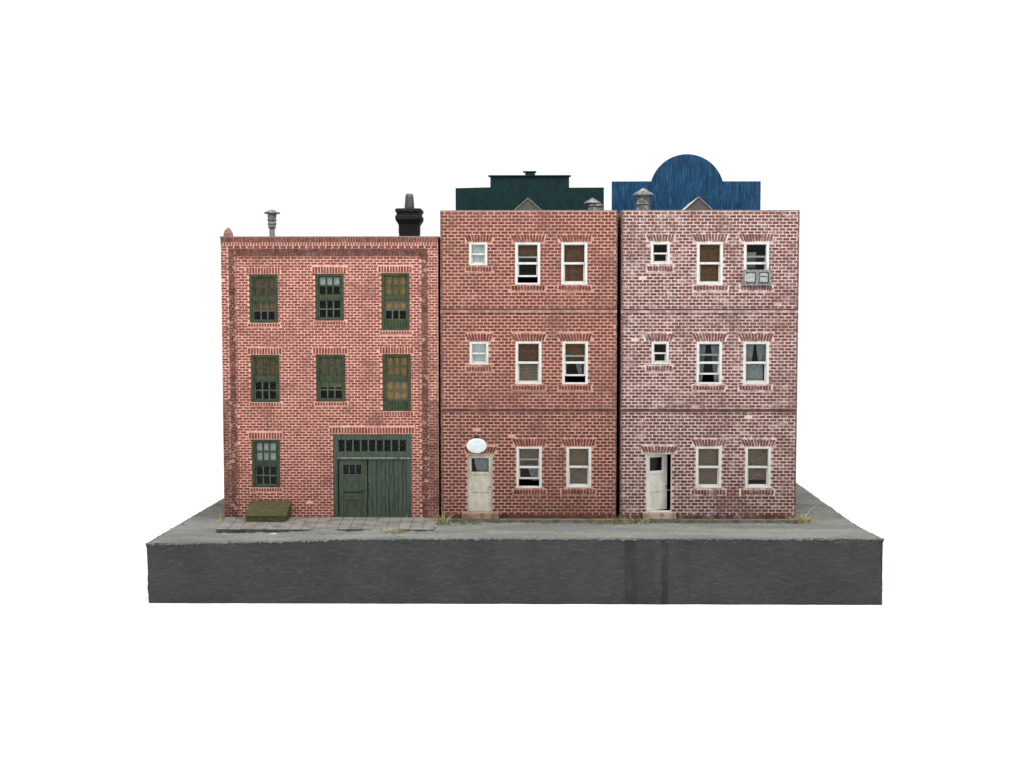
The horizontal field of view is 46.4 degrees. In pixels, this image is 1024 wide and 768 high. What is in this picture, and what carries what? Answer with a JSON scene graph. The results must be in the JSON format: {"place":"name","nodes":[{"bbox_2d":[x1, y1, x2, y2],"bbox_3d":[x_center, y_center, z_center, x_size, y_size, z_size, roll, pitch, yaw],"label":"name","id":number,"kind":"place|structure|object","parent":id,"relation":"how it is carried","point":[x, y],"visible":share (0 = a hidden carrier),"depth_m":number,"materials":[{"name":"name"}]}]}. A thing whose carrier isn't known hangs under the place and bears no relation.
{"place":"outdoors","nodes":[
{"label":"outdoors","id":0,"kind":"place"},
{"bbox_2d":[216,517,438,532],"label":"pavement","id":1,"kind":"structure","parent":0,"point":[242,525],"depth_m":15.09,"materials":[{"name":"grey concrete"}]},
{"bbox_2d":[245,500,290,521],"bbox_3d":[-3.147,1.642,15.442,0.526,0.221,0.356,0,3,1],"label":"cellar hatch","id":2,"kind":"object","parent":1,"relation":"on","point":[268,510],"visible":1,"depth_m":15.38,"materials":[{"name":"green metal"}]},
{"bbox_2d":[219,194,440,516],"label":"brick building","id":3,"kind":"structure","parent":0,"point":[331,360],"depth_m":15.54,"materials":[{"name":"brick"}]},
{"bbox_2d":[249,274,277,322],"bbox_3d":[-3.218,-1.109,15.522,0.370,0.628,0.074,0,3,1],"label":"window","id":4,"kind":"structure","parent":3,"relation":"in","point":[263,288],"depth_m":15.50,"materials":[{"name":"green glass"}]},
{"bbox_2d":[251,355,279,401],"bbox_3d":[-3.211,-0.072,15.581,0.371,0.617,0.074,0,3,1],"label":"window","id":5,"kind":"structure","parent":3,"relation":"in","point":[264,368],"depth_m":15.56,"materials":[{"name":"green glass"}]},
{"bbox_2d":[252,440,279,487],"bbox_3d":[-3.213,1.039,15.645,0.366,0.630,0.074,0,3,1],"label":"window","id":6,"kind":"structure","parent":3,"relation":"in","point":[265,453],"depth_m":15.62,"materials":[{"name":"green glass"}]},
{"bbox_2d":[315,274,343,320],"bbox_3d":[-2.363,-1.126,15.512,0.371,0.605,0.074,0,3,1],"label":"window","id":7,"kind":"structure","parent":3,"relation":"in","point":[321,280],"depth_m":15.49,"materials":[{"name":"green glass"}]},
{"bbox_2d":[316,354,345,401],"bbox_3d":[-2.357,-0.079,15.572,0.383,0.615,0.074,0,3,1],"label":"window","id":8,"kind":"structure","parent":3,"relation":"in","point":[330,368],"depth_m":15.55,"materials":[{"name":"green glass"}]},
{"bbox_2d":[333,434,411,516],"bbox_3d":[-1.825,1.196,15.621,1.025,1.086,0.100,0,3,1],"label":"garage door","id":9,"kind":"structure","parent":3,"relation":"in","point":[387,475],"depth_m":15.62,"materials":[{"name":"green wood"}]},
{"bbox_2d":[381,273,409,329],"bbox_3d":[-1.508,-1.066,15.506,0.367,0.740,0.074,0,3,1],"label":"window","id":10,"kind":"structure","parent":3,"relation":"in","point":[395,287],"depth_m":15.49,"materials":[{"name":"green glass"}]},
{"bbox_2d":[382,354,410,410],"bbox_3d":[-1.498,-0.020,15.566,0.369,0.746,0.074,0,3,1],"label":"window","id":11,"kind":"structure","parent":3,"relation":"in","point":[396,368],"depth_m":15.56,"materials":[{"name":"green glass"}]},
{"bbox_2d":[0,371,1023,767],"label":"ground","id":12,"kind":"structure","parent":0,"point":[104,479],"depth_m":12.55,"materials":[{"name":"white"}]},
{"bbox_2d":[145,483,883,604],"bbox_3d":[0.126,2.057,16.753,8.908,0.814,5.261,0,3,1],"label":"display base","id":13,"kind":"object","parent":12,"relation":"on","point":[831,556],"visible":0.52,"depth_m":14.16,"materials":[{"name":"grey paint"}]},
{"bbox_2d":[370,528,416,533],"bbox_3d":[-1.423,1.798,14.551,0.634,0.081,0.271,0,3,1],"label":"grass tuft","id":14,"kind":"object","parent":13,"relation":"on","point":[398,531],"visible":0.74,"depth_m":14.56,"materials":[{"name":"green plant"}]},
{"bbox_2d":[431,511,455,524],"bbox_3d":[-0.865,1.696,15.328,0.438,0.228,0.255,0,3,1],"label":"grass tuft","id":15,"kind":"object","parent":13,"relation":"on","point":[440,521],"visible":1,"depth_m":15.33,"materials":[{"name":"plant"}]},
{"bbox_2d":[455,520,483,524],"bbox_3d":[-0.615,1.783,15.393,0.494,0.046,0.130,0,3,1],"label":"grass tuft","id":16,"kind":"object","parent":13,"relation":"on","point":[466,523],"visible":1,"depth_m":15.41,"materials":[{"name":"green plant"}]},
{"bbox_2d":[584,520,624,524],"bbox_3d":[1.193,1.779,15.446,0.586,0.048,0.170,0,3,1],"label":"grass tuft","id":17,"kind":"object","parent":13,"relation":"on","point":[591,522],"visible":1,"depth_m":15.43,"materials":[{"name":"green plant"}]},
{"bbox_2d":[607,515,649,524],"bbox_3d":[1.549,1.730,15.436,0.670,0.148,0.324,0,3,1],"label":"grass tuft","id":18,"kind":"object","parent":13,"relation":"on","point":[630,521],"visible":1,"depth_m":15.43,"materials":[{"name":"plant"}]},
{"bbox_2d":[787,506,817,522],"bbox_3d":[3.769,1.674,15.502,0.608,0.252,0.404,-2,4,-27],"label":"grass tuft","id":19,"kind":"object","parent":13,"relation":"on","point":[803,520],"visible":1,"depth_m":15.49,"materials":[{"name":"plant"}]},
{"bbox_2d":[0,0,1023,370],"label":"sky","id":20,"kind":"structure","parent":0,"point":[134,134],"materials":[{"name":"white"}]},
{"bbox_2d":[440,171,617,523],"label":"brick building","id":21,"kind":"structure","parent":0,"point":[528,288],"depth_m":15.51,"materials":[{"name":"brick"}]},
{"bbox_2d":[467,437,486,452],"bbox_3d":[-0.458,0.791,15.529,0.259,0.208,0.064,0,3,1],"label":"oval sign","id":22,"kind":"object","parent":21,"relation":"attached to","point":[476,445],"visible":1,"depth_m":15.50,"materials":[{"name":"white ceramic"}]},
{"bbox_2d":[469,243,486,264],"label":"window","id":23,"kind":"structure","parent":21,"relation":"in","point":[477,251],"depth_m":15.46,"materials":[{"name":"white paint"}]},
{"bbox_2d":[470,342,488,364],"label":"window","id":24,"kind":"structure","parent":21,"relation":"in","point":[479,351],"depth_m":15.53,"materials":[{"name":"white paint"}]},
{"bbox_2d":[469,455,490,511],"bbox_3d":[-0.417,1.299,15.622,0.297,0.740,0.078,0,3,1],"label":"door","id":25,"kind":"structure","parent":21,"relation":"in","point":[479,482],"depth_m":15.62,"materials":[{"name":"white wood"}]},
{"bbox_2d":[515,243,539,284],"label":"window","id":26,"kind":"structure","parent":21,"relation":"in","point":[517,245],"depth_m":15.43,"materials":[{"name":"white paint"}]},
{"bbox_2d":[515,342,541,383],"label":"window","id":27,"kind":"structure","parent":21,"relation":"in","point":[520,347],"depth_m":15.55,"materials":[{"name":"white paint"}]},
{"bbox_2d":[516,447,541,487],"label":"window","id":28,"kind":"structure","parent":21,"relation":"in","point":[535,471],"depth_m":15.60,"materials":[{"name":"white paint"}]},
{"bbox_2d":[561,243,586,284],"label":"window","id":29,"kind":"structure","parent":21,"relation":"in","point":[573,255],"depth_m":15.47,"materials":[{"name":"white paint"}]},
{"bbox_2d":[562,342,587,383],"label":"window","id":30,"kind":"structure","parent":21,"relation":"in","point":[567,347],"depth_m":15.52,"materials":[{"name":"white paint"}]},
{"bbox_2d":[566,447,590,487],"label":"window","id":31,"kind":"structure","parent":21,"relation":"in","point":[578,459],"depth_m":15.62,"materials":[{"name":"white paint"}]},
{"bbox_2d":[612,154,799,523],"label":"brick building","id":32,"kind":"structure","parent":0,"point":[707,374],"depth_m":15.49,"materials":[{"name":"brick"}]},
{"bbox_2d":[646,454,666,510],"bbox_3d":[1.897,1.282,15.654,0.324,0.743,0.047,-2,4,-26],"label":"door","id":33,"kind":"structure","parent":32,"relation":"in","point":[656,481],"depth_m":15.66,"materials":[{"name":"white wood"}]},
{"bbox_2d":[651,342,668,363],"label":"window","id":34,"kind":"structure","parent":32,"relation":"in","point":[653,353],"depth_m":15.47,"materials":[{"name":"white paint"}]},
{"bbox_2d":[651,242,669,264],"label":"window","id":35,"kind":"structure","parent":32,"relation":"in","point":[667,262],"depth_m":15.40,"materials":[{"name":"white paint"}]},
{"bbox_2d":[695,447,721,487],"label":"window","id":36,"kind":"structure","parent":32,"relation":"in","point":[708,469],"depth_m":15.60,"materials":[{"name":"white paint"}]},
{"bbox_2d":[696,342,721,383],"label":"window","id":37,"kind":"structure","parent":32,"relation":"in","point":[716,361],"depth_m":15.50,"materials":[{"name":"white paint"}]},
{"bbox_2d":[696,242,722,284],"bbox_3d":[2.550,-1.554,15.430,0.336,0.546,0.083,0,3,1],"label":"window","id":38,"kind":"structure","parent":32,"relation":"in","point":[709,254],"depth_m":15.45,"materials":[{"name":"white paint"}]},
{"bbox_2d":[743,342,768,383],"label":"window","id":39,"kind":"structure","parent":32,"relation":"in","point":[753,374],"depth_m":15.53,"materials":[{"name":"white paint"}]},
{"bbox_2d":[744,242,768,269],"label":"window","id":40,"kind":"structure","parent":32,"relation":"in","point":[750,262],"depth_m":15.40,"materials":[{"name":"white paint"}]},
{"bbox_2d":[743,270,770,285],"bbox_3d":[3.151,-1.369,15.370,0.354,0.202,0.045,0,3,1],"label":"air conditioner","id":41,"kind":"object","parent":32,"relation":"attached to","point":[756,277],"visible":1,"depth_m":15.35,"materials":[{"name":"grey paint"}]},
{"bbox_2d":[745,447,770,487],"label":"window","id":42,"kind":"structure","parent":32,"relation":"in","point":[757,459],"depth_m":15.59,"materials":[{"name":"white paint"}]}
]}

